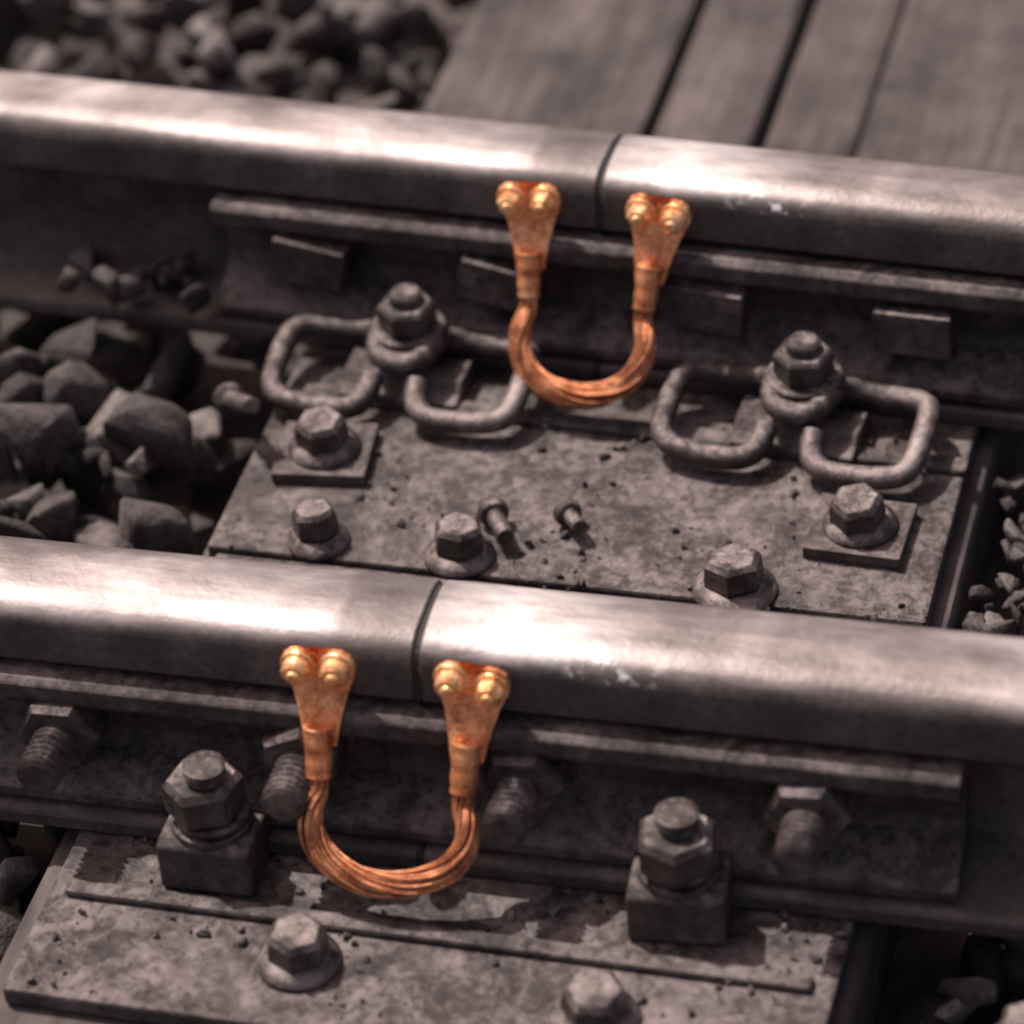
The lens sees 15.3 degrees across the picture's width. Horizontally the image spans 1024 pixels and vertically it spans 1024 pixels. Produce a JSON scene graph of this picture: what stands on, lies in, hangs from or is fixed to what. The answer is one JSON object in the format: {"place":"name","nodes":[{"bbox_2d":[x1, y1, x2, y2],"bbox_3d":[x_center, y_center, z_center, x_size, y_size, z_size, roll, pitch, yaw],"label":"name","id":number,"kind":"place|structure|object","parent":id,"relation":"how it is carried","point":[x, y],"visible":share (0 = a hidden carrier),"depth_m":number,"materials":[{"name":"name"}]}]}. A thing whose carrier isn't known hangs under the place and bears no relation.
{"place":"outdoors","nodes":[
{"label":"outdoors","id":0,"kind":"place"},
{"bbox_2d":[0,0,1023,1023],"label":"ground","id":1,"kind":"structure","parent":0,"point":[921,954],"depth_m":2.59,"materials":[{"name":"black gravel"}]},
{"bbox_2d":[0,0,26,63],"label":"timber sleeper","id":2,"kind":"object","parent":1,"relation":"on","point":[13,24],"depth_m":2.95,"materials":[{"name":"black wood"}]},
{"bbox_2d":[0,70,620,379],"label":"railway rail","id":3,"kind":"object","parent":1,"relation":"on","point":[127,177],"visible":0.55,"depth_m":2.43,"materials":[{"name":"metal"}]},
{"bbox_2d":[496,182,691,407],"bbox_3d":[0.043,-0.130,2.341,0.124,0.117,0.077,7,40,15],"label":"copper rail bond","id":4,"kind":"object","parent":3,"relation":"attached to","point":[658,224],"visible":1,"depth_m":2.34,"materials":[{"name":"metal"}]},
{"bbox_2d":[0,0,708,1023],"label":"timber sleeper","id":5,"kind":"object","parent":1,"relation":"on","point":[610,66],"visible":0.25,"depth_m":2.72,"materials":[{"name":"wood"}]},
{"bbox_2d":[3,554,857,1023],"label":"rail baseplate","id":6,"kind":"object","parent":5,"relation":"on","point":[439,950],"visible":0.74,"depth_m":2.00,"materials":[{"name":"metal"}]},
{"bbox_2d":[156,750,270,896],"bbox_3d":[-0.161,0.161,2.048,0.052,0.075,0.050,5,39,13],"label":"rail clamp","id":7,"kind":"object","parent":6,"relation":"on","point":[213,837],"visible":0.98,"depth_m":2.04,"materials":[{"name":"metal"}]},
{"bbox_2d":[0,536,441,867],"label":"railway rail","id":8,"kind":"object","parent":6,"relation":"on","point":[193,616],"visible":0.43,"depth_m":2.04,"materials":[{"name":"metal"}]},
{"bbox_2d":[280,646,510,898],"bbox_3d":[-0.066,0.141,2.006,0.126,0.115,0.070,5,39,13],"label":"copper rail bond","id":9,"kind":"object","parent":8,"relation":"attached to","point":[474,697],"visible":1,"depth_m":2.00,"materials":[{"name":"metal"}]},
{"bbox_2d":[0,657,969,902],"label":"fishplate","id":10,"kind":"object","parent":8,"relation":"attached to","point":[844,818],"visible":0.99,"depth_m":2.02,"materials":[{"name":"metal"}]},
{"bbox_2d":[256,912,341,991],"bbox_3d":[-0.113,0.227,1.999,0.046,0.025,0.046,-3,38,3],"label":"coach screw","id":11,"kind":"object","parent":6,"relation":"on","point":[299,952],"visible":1,"depth_m":1.99,"materials":[{"name":"metal"}]},
{"bbox_2d":[413,583,443,866],"bbox_3d":[-0.039,0.103,2.062,0.004,0.133,0.123,5,39,13],"label":"insulated joint endpost","id":12,"kind":"object","parent":6,"relation":"on","point":[418,700],"visible":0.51,"depth_m":2.01,"materials":[{"name":"black plastic"}]},
{"bbox_2d":[548,970,640,1023],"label":"coach screw","id":13,"kind":"object","parent":6,"relation":"on","point":[594,997],"visible":1,"depth_m":1.94,"materials":[{"name":"metal"}]},
{"bbox_2d":[626,797,732,945],"bbox_3d":[0.088,0.183,1.993,0.052,0.075,0.052,3,39,10],"label":"rail clamp","id":14,"kind":"object","parent":6,"relation":"on","point":[679,888],"visible":1,"depth_m":1.98,"materials":[{"name":"metal"}]},
{"bbox_2d":[208,345,979,626],"bbox_3d":[0.082,-0.089,2.408,0.439,0.017,0.438,6,39,14],"label":"rail baseplate","id":15,"kind":"object","parent":5,"relation":"on","point":[528,483],"visible":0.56,"depth_m":2.30,"materials":[{"name":"metal"}]},
{"bbox_2d":[213,382,259,415],"bbox_3d":[-0.169,-0.068,2.362,0.022,0.021,0.066,-5,7,-16],"label":"loose bolt","id":16,"kind":"object","parent":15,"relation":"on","point":[231,399],"visible":1,"depth_m":2.37,"materials":[{"name":"metal"}]},
{"bbox_2d":[286,499,350,560],"bbox_3d":[-0.117,0.008,2.279,0.039,0.026,0.039,-22,41,-21],"label":"coach screw","id":17,"kind":"object","parent":15,"relation":"on","point":[319,531],"visible":1,"depth_m":2.27,"materials":[{"name":"metal"}]},
{"bbox_2d":[271,405,378,485],"bbox_3d":[-0.116,-0.046,2.341,0.058,0.033,0.054,2,39,9],"label":"coach screw","id":18,"kind":"object","parent":15,"relation":"on","point":[325,445],"visible":1,"depth_m":2.33,"materials":[{"name":"metal"}]},
{"bbox_2d":[261,283,539,434],"bbox_3d":[-0.070,-0.100,2.378,0.174,0.066,0.089,7,40,15],"label":"tension clip","id":19,"kind":"object","parent":15,"relation":"on","point":[419,379],"visible":0.99,"depth_m":2.38,"materials":[{"name":"metal"}]},
{"bbox_2d":[423,511,495,578],"bbox_3d":[-0.032,0.017,2.259,0.043,0.025,0.043,-13,39,-10],"label":"coach screw","id":20,"kind":"object","parent":15,"relation":"on","point":[460,545],"visible":1,"depth_m":2.25,"materials":[{"name":"metal"}]},
{"bbox_2d":[27,351,931,1022],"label":"grit","id":21,"kind":"object","parent":15,"relation":"on","point":[243,941],"visible":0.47,"depth_m":2.19,"materials":[{"name":"stone"}]},
{"bbox_2d":[477,497,513,544],"bbox_3d":[-0.008,0.007,2.272,0.020,0.019,0.033,-13,33,-10],"label":"loose bolt","id":22,"kind":"object","parent":15,"relation":"on","point":[492,513],"visible":1,"depth_m":2.27,"materials":[{"name":"metal"}]},
{"bbox_2d":[553,498,586,533],"bbox_3d":[0.036,0.004,2.271,0.018,0.018,0.023,23,15,-32],"label":"loose bolt","id":23,"kind":"object","parent":15,"relation":"on","point":[567,512],"visible":1,"depth_m":2.27,"materials":[{"name":"metal"}]},
{"bbox_2d":[594,137,622,380],"bbox_3d":[0.066,-0.170,2.399,0.004,0.133,0.117,7,40,15],"label":"insulated joint endpost","id":24,"kind":"object","parent":15,"relation":"on","point":[600,229],"visible":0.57,"depth_m":2.35,"materials":[{"name":"black plastic"}]},
{"bbox_2d":[692,542,777,610],"bbox_3d":[0.130,0.036,2.216,0.050,0.025,0.050,-2,38,4],"label":"coach screw","id":25,"kind":"object","parent":15,"relation":"on","point":[736,575],"visible":0.91,"depth_m":2.21,"materials":[{"name":"metal"}]},
{"bbox_2d":[650,331,940,489],"bbox_3d":[0.172,-0.067,2.309,0.174,0.066,0.089,9,40,17],"label":"tension clip","id":26,"kind":"object","parent":15,"relation":"on","point":[814,429],"visible":0.98,"depth_m":2.31,"materials":[{"name":"metal"}]},
{"bbox_2d":[600,135,1023,431],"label":"railway rail","id":27,"kind":"object","parent":15,"relation":"on","point":[914,214],"visible":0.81,"depth_m":2.31,"materials":[{"name":"metal"}]},
{"bbox_2d":[210,189,1023,408],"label":"fishplate","id":28,"kind":"object","parent":27,"relation":"attached to","point":[947,334],"visible":0.9,"depth_m":2.37,"materials":[{"name":"metal"}]},
{"bbox_2d":[803,483,917,569],"bbox_3d":[0.205,0.001,2.245,0.058,0.034,0.054,7,40,15],"label":"coach screw","id":29,"kind":"object","parent":15,"relation":"on","point":[866,524],"visible":1,"depth_m":2.23,"materials":[{"name":"metal"}]},
{"bbox_2d":[0,0,1023,1023],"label":"ballast stones","id":30,"kind":"object","parent":1,"relation":"on","point":[78,423],"visible":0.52,"depth_m":2.44,"materials":[{"name":"grey stone"}]},
{"bbox_2d":[998,1002,1023,1023],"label":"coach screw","id":31,"kind":"object","parent":30,"relation":"on","point":[1013,1013],"visible":1,"depth_m":1.91,"materials":[{"name":"metal"}]},
{"bbox_2d":[419,580,1023,939],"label":"railway rail","id":32,"kind":"object","parent":1,"relation":"on","point":[923,691],"visible":0.52,"depth_m":1.98,"materials":[{"name":"metal"}]},
{"bbox_2d":[653,0,817,147],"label":"timber sleeper","id":33,"kind":"object","parent":1,"relation":"on","point":[731,82],"depth_m":2.71,"materials":[{"name":"wood"}]},
{"bbox_2d":[763,0,906,157],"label":"timber sleeper","id":34,"kind":"object","parent":1,"relation":"on","point":[830,92],"depth_m":2.72,"materials":[{"name":"wood"}]},
{"bbox_2d":[831,0,1023,1023],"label":"timber sleeper","id":35,"kind":"object","parent":1,"relation":"on","point":[950,93],"visible":0.17,"depth_m":2.62,"materials":[{"name":"wood"}]}
]}

